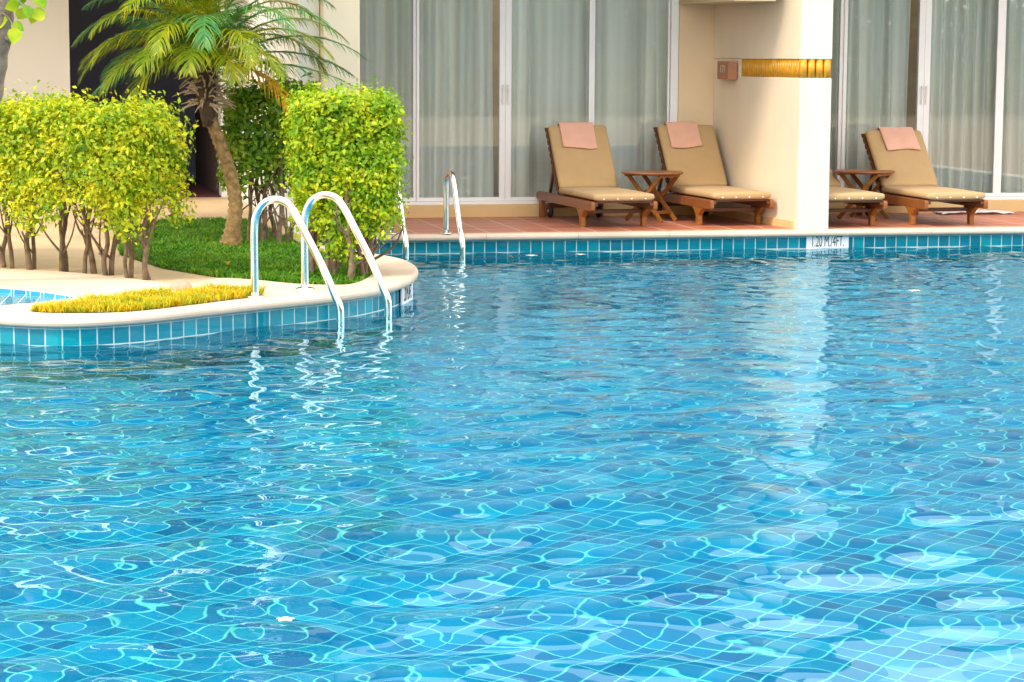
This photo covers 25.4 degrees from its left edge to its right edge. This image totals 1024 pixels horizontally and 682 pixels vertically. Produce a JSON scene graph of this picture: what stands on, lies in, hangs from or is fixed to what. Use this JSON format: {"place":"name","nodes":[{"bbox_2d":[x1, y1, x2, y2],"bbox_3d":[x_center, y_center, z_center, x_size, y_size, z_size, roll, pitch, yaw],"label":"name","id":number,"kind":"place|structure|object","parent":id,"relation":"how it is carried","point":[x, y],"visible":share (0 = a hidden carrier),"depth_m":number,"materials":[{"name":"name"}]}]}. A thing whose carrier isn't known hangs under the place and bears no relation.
{"place":"outdoors","nodes":[
{"label":"outdoors","id":0,"kind":"place"},
{"bbox_2d":[0,288,72,304],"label":"spa floor","id":1,"kind":"structure","parent":0,"point":[10,296],"depth_m":14.16,"materials":[{"name":"tile"}]},
{"bbox_2d":[0,197,297,283],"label":"path","id":2,"kind":"structure","parent":0,"point":[47,255],"depth_m":17.94,"materials":[{"name":"beige concrete"}]},
{"bbox_2d":[0,79,198,279],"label":"hedge","id":3,"kind":"object","parent":2,"relation":"on","point":[135,140],"visible":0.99,"depth_m":15.25,"materials":[{"name":"green plant"}]},
{"bbox_2d":[116,246,250,278],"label":"lawn soil","id":4,"kind":"structure","parent":0,"point":[178,270],"depth_m":15.89,"materials":[{"name":"brown soil"}]},
{"bbox_2d":[71,0,370,246],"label":"palm tree","id":5,"kind":"object","parent":4,"relation":"on","point":[201,31],"visible":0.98,"depth_m":17.39,"materials":[{"name":"green plant"}]},
{"bbox_2d":[112,216,372,284],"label":"lawn grass","id":6,"kind":"structure","parent":4,"relation":"on","point":[194,246],"depth_m":16.85,"materials":[{"name":"green plant"}]},
{"bbox_2d":[213,71,319,242],"bbox_3d":[-1.905,-1.466,18.223,1.003,1.390,1.100,-1,7,-13],"label":"hedge","id":7,"kind":"object","parent":4,"relation":"on","point":[255,149],"visible":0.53,"depth_m":17.85,"materials":[{"name":"green plant"}]},
{"bbox_2d":[264,72,413,278],"bbox_3d":[-1.160,-1.120,15.488,0.992,1.412,1.193,-1,7,-13],"label":"hedge","id":8,"kind":"object","parent":4,"relation":"on","point":[347,148],"visible":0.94,"depth_m":15.13,"materials":[{"name":"green plant"}]},
{"bbox_2d":[0,245,1023,681],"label":"water","id":9,"kind":"structure","parent":0,"point":[760,465],"depth_m":8.90,"materials":[{"name":"blue liquid"}]},
{"bbox_2d":[276,617,293,620],"bbox_3d":[-0.665,0.816,6.669,0.055,0.005,0.053,0,7,-4],"label":"floating flower","id":10,"kind":"object","parent":9,"relation":"on","point":[286,619],"visible":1,"depth_m":6.67,"materials":[{"name":"white plant"}]},
{"bbox_2d":[0,234,1023,345],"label":"pool wall","id":11,"kind":"structure","parent":0,"point":[142,333],"depth_m":19.04,"materials":[{"name":"tile"}]},
{"bbox_2d":[0,238,417,327],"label":"island coping","id":12,"kind":"object","parent":11,"relation":"on","point":[397,273],"visible":0.66,"depth_m":14.33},
{"bbox_2d":[27,280,268,312],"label":"edging grass","id":13,"kind":"structure","parent":12,"relation":"on","point":[138,300],"depth_m":13.55,"materials":[{"name":"yellow plant"}]},
{"bbox_2d":[169,279,191,290],"bbox_3d":[-2.102,-0.352,14.425,0.150,0.074,0.120,-1,7,-13],"label":"stone","id":14,"kind":"object","parent":12,"relation":"on","point":[179,284],"visible":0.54,"depth_m":14.38,"materials":[{"name":"beige stone"}]},
{"bbox_2d":[246,191,391,328],"bbox_3d":[-1.201,-0.142,14.181,0.667,1.552,0.739,4,8,28],"label":"pool ladder","id":15,"kind":"object","parent":12,"relation":"attached to","point":[301,222],"visible":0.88,"depth_m":13.99,"materials":[{"name":"metal"}]},
{"bbox_2d":[401,283,412,304],"bbox_3d":[-0.711,-0.308,15.387,0.014,0.138,0.340,1,7,9],"label":"depth marker","id":16,"kind":"object","parent":11,"relation":"attached to","point":[406,294],"visible":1,"depth_m":15.35,"materials":[{"name":"white tile"}]},
{"bbox_2d":[295,226,1023,242],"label":"terrace coping","id":17,"kind":"object","parent":11,"relation":"on","point":[709,233],"visible":0.91,"depth_m":19.56,"materials":[{"name":"beige stone"}]},
{"bbox_2d":[384,170,465,258],"bbox_3d":[-0.734,-0.687,18.907,0.603,1.459,0.603,-1,7,-13],"label":"pool ladder","id":18,"kind":"object","parent":17,"relation":"attached to","point":[450,175],"visible":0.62,"depth_m":18.79,"materials":[{"name":"metal"}]},
{"bbox_2d":[806,236,848,248],"bbox_3d":[2.756,-0.853,19.874,0.390,0.138,0.014,-1,7,-13],"label":"depth marker","id":19,"kind":"object","parent":11,"relation":"attached to","point":[814,242],"visible":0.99,"depth_m":19.87,"materials":[{"name":"white tile"}]},
{"bbox_2d":[378,211,1023,233],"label":"terrace floor","id":20,"kind":"structure","parent":0,"point":[566,223],"depth_m":20.47,"materials":[{"name":"tile"}]},
{"bbox_2d":[319,0,359,94],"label":"partition wall","id":21,"kind":"structure","parent":20,"relation":"on","point":[343,19],"depth_m":18.83,"materials":[{"name":"beige paint"}]},
{"bbox_2d":[536,125,657,226],"bbox_3d":[0.748,-1.496,20.480,0.610,0.854,1.697,-2,7,-16],"label":"sun lounger","id":22,"kind":"object","parent":20,"relation":"on","point":[585,180],"visible":1,"depth_m":20.69,"materials":[{"name":"beige fabric"}]},
{"bbox_2d":[557,122,597,148],"bbox_3d":[0.596,-1.874,20.907,0.329,0.272,0.267,-2,7,-16],"label":"towel","id":23,"kind":"object","parent":22,"relation":"on","point":[577,134],"visible":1,"depth_m":20.86,"materials":[{"name":"pink fabric"}]},
{"bbox_2d":[621,170,683,222],"bbox_3d":[1.276,-1.316,20.705,0.568,0.455,0.568,6,9,39],"label":"side table","id":24,"kind":"object","parent":20,"relation":"on","point":[660,174],"visible":0.94,"depth_m":20.67,"materials":[{"name":"red wood"}]},
{"bbox_2d":[644,125,773,224],"bbox_3d":[1.784,-1.532,20.806,0.610,0.854,1.697,-2,7,-17],"label":"sun lounger","id":25,"kind":"object","parent":20,"relation":"on","point":[700,186],"visible":0.94,"depth_m":20.99,"materials":[{"name":"fabric"}]},
{"bbox_2d":[664,122,701,147],"bbox_3d":[1.592,-1.908,21.220,0.310,0.272,0.269,-2,7,-17],"label":"towel","id":26,"kind":"object","parent":25,"relation":"on","point":[684,134],"visible":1,"depth_m":21.17,"materials":[{"name":"pink fabric"}]},
{"bbox_2d":[712,0,832,229],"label":"partition wall","id":27,"kind":"structure","parent":20,"relation":"on","point":[772,115],"depth_m":20.09,"materials":[{"name":"beige paint"}]},
{"bbox_2d":[717,61,737,78],"bbox_3d":[2.006,-2.508,21.064,0.117,0.165,0.330,-1,7,-13],"label":"wall lamp","id":28,"kind":"object","parent":27,"relation":"attached to","point":[727,69],"visible":1,"depth_m":20.93,"materials":[{"name":"plastic"}]},
{"bbox_2d":[829,169,887,224],"bbox_3d":[2.820,-1.383,20.782,0.610,0.605,1.740,-1,7,-13],"label":"sun lounger","id":29,"kind":"object","parent":20,"relation":"on","point":[873,203],"visible":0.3,"depth_m":20.16,"materials":[{"name":"fabric"}]},
{"bbox_2d":[834,169,894,219],"bbox_3d":[3.268,-1.357,21.117,0.568,0.455,0.568,5,9,33],"label":"side table","id":30,"kind":"object","parent":20,"relation":"on","point":[841,173],"visible":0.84,"depth_m":21.07,"materials":[{"name":"brown wood"}]},
{"bbox_2d":[856,130,987,224],"bbox_3d":[3.748,-1.516,20.952,0.610,0.809,1.697,-1,7,-14],"label":"sun lounger","id":31,"kind":"object","parent":20,"relation":"on","point":[911,183],"visible":0.87,"depth_m":21.12,"materials":[{"name":"fabric"}]},
{"bbox_2d":[876,127,920,150],"bbox_3d":[3.636,-1.883,21.447,0.367,0.268,0.280,-1,7,-14],"label":"towel","id":32,"kind":"object","parent":31,"relation":"on","point":[896,138],"visible":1,"depth_m":21.40,"materials":[{"name":"pink fabric"}]},
{"bbox_2d":[934,209,1013,214],"bbox_3d":[4.447,-1.246,21.912,0.741,0.036,0.265,-1,7,-13],"label":"floor cloth","id":33,"kind":"object","parent":20,"relation":"on","point":[980,211],"visible":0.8,"depth_m":21.83,"materials":[{"name":"white fabric"}]},
{"label":"ground","id":34,"kind":"structure","parent":0,"visible":0},
{"bbox_2d":[0,0,46,102],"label":"tree","id":35,"kind":"object","parent":34,"relation":"on","point":[11,29],"visible":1,"depth_m":14.07,"materials":[{"name":"green plant"}]},
{"bbox_2d":[1,0,1023,234],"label":"hotel building","id":36,"kind":"structure","parent":34,"relation":"on","point":[44,52],"depth_m":23.53,"materials":[{"name":"paint"}]},
{"bbox_2d":[360,0,492,197],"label":"curtain","id":37,"kind":"object","parent":36,"relation":"hanging from","point":[455,93],"visible":0.62,"depth_m":21.17,"materials":[{"name":"white fabric"}]},
{"bbox_2d":[396,0,678,204],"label":"sliding glass door","id":38,"kind":"structure","parent":36,"relation":"attached to","point":[504,120],"depth_m":21.14,"materials":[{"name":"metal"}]},
{"bbox_2d":[396,0,415,201],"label":"door frame","id":39,"kind":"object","parent":38,"relation":"in","point":[413,198],"depth_m":20.94,"materials":[{"name":"metal"}]},
{"bbox_2d":[416,0,505,200],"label":"door panel","id":40,"kind":"structure","parent":38,"relation":"in","point":[502,3],"depth_m":21.06,"materials":[{"name":"metal"}]},
{"bbox_2d":[505,0,592,200],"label":"door panel","id":41,"kind":"structure","parent":38,"relation":"in","point":[508,56],"depth_m":21.16,"materials":[{"name":"metal"}]},
{"bbox_2d":[592,0,669,192],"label":"door panel","id":42,"kind":"structure","parent":38,"relation":"in","point":[668,5],"depth_m":21.35,"materials":[{"name":"metal"}]},
{"bbox_2d":[511,0,667,196],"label":"curtain","id":43,"kind":"object","parent":36,"relation":"hanging from","point":[549,76],"visible":0.72,"depth_m":21.46,"materials":[{"name":"white fabric"}]},
{"bbox_2d":[830,0,910,192],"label":"curtain","id":44,"kind":"object","parent":36,"relation":"hanging from","point":[877,60],"visible":0.39,"depth_m":22.08,"materials":[{"name":"white fabric"}]},
{"bbox_2d":[836,0,1023,199],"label":"sliding glass door","id":45,"kind":"structure","parent":36,"relation":"in","point":[923,65],"depth_m":21.98,"materials":[{"name":"metal"}]},
{"bbox_2d":[836,0,843,180],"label":"door frame","id":46,"kind":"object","parent":45,"relation":"in","point":[841,14],"depth_m":21.82,"materials":[{"name":"metal"}]},
{"bbox_2d":[840,0,925,186],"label":"door panel","id":47,"kind":"structure","parent":45,"relation":"in","point":[922,3],"depth_m":21.90,"materials":[{"name":"metal"}]},
{"bbox_2d":[922,0,1002,196],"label":"door panel","id":48,"kind":"structure","parent":45,"relation":"in","point":[927,60],"depth_m":22.08,"materials":[{"name":"metal"}]},
{"bbox_2d":[997,0,1023,195],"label":"door panel","id":49,"kind":"structure","parent":45,"relation":"in","point":[999,193],"depth_m":22.20,"materials":[{"name":"metal"}]},
{"bbox_2d":[928,0,1023,192],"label":"curtain","id":50,"kind":"object","parent":36,"relation":"hanging from","point":[962,87],"visible":0.87,"depth_m":22.33,"materials":[{"name":"white fabric"}]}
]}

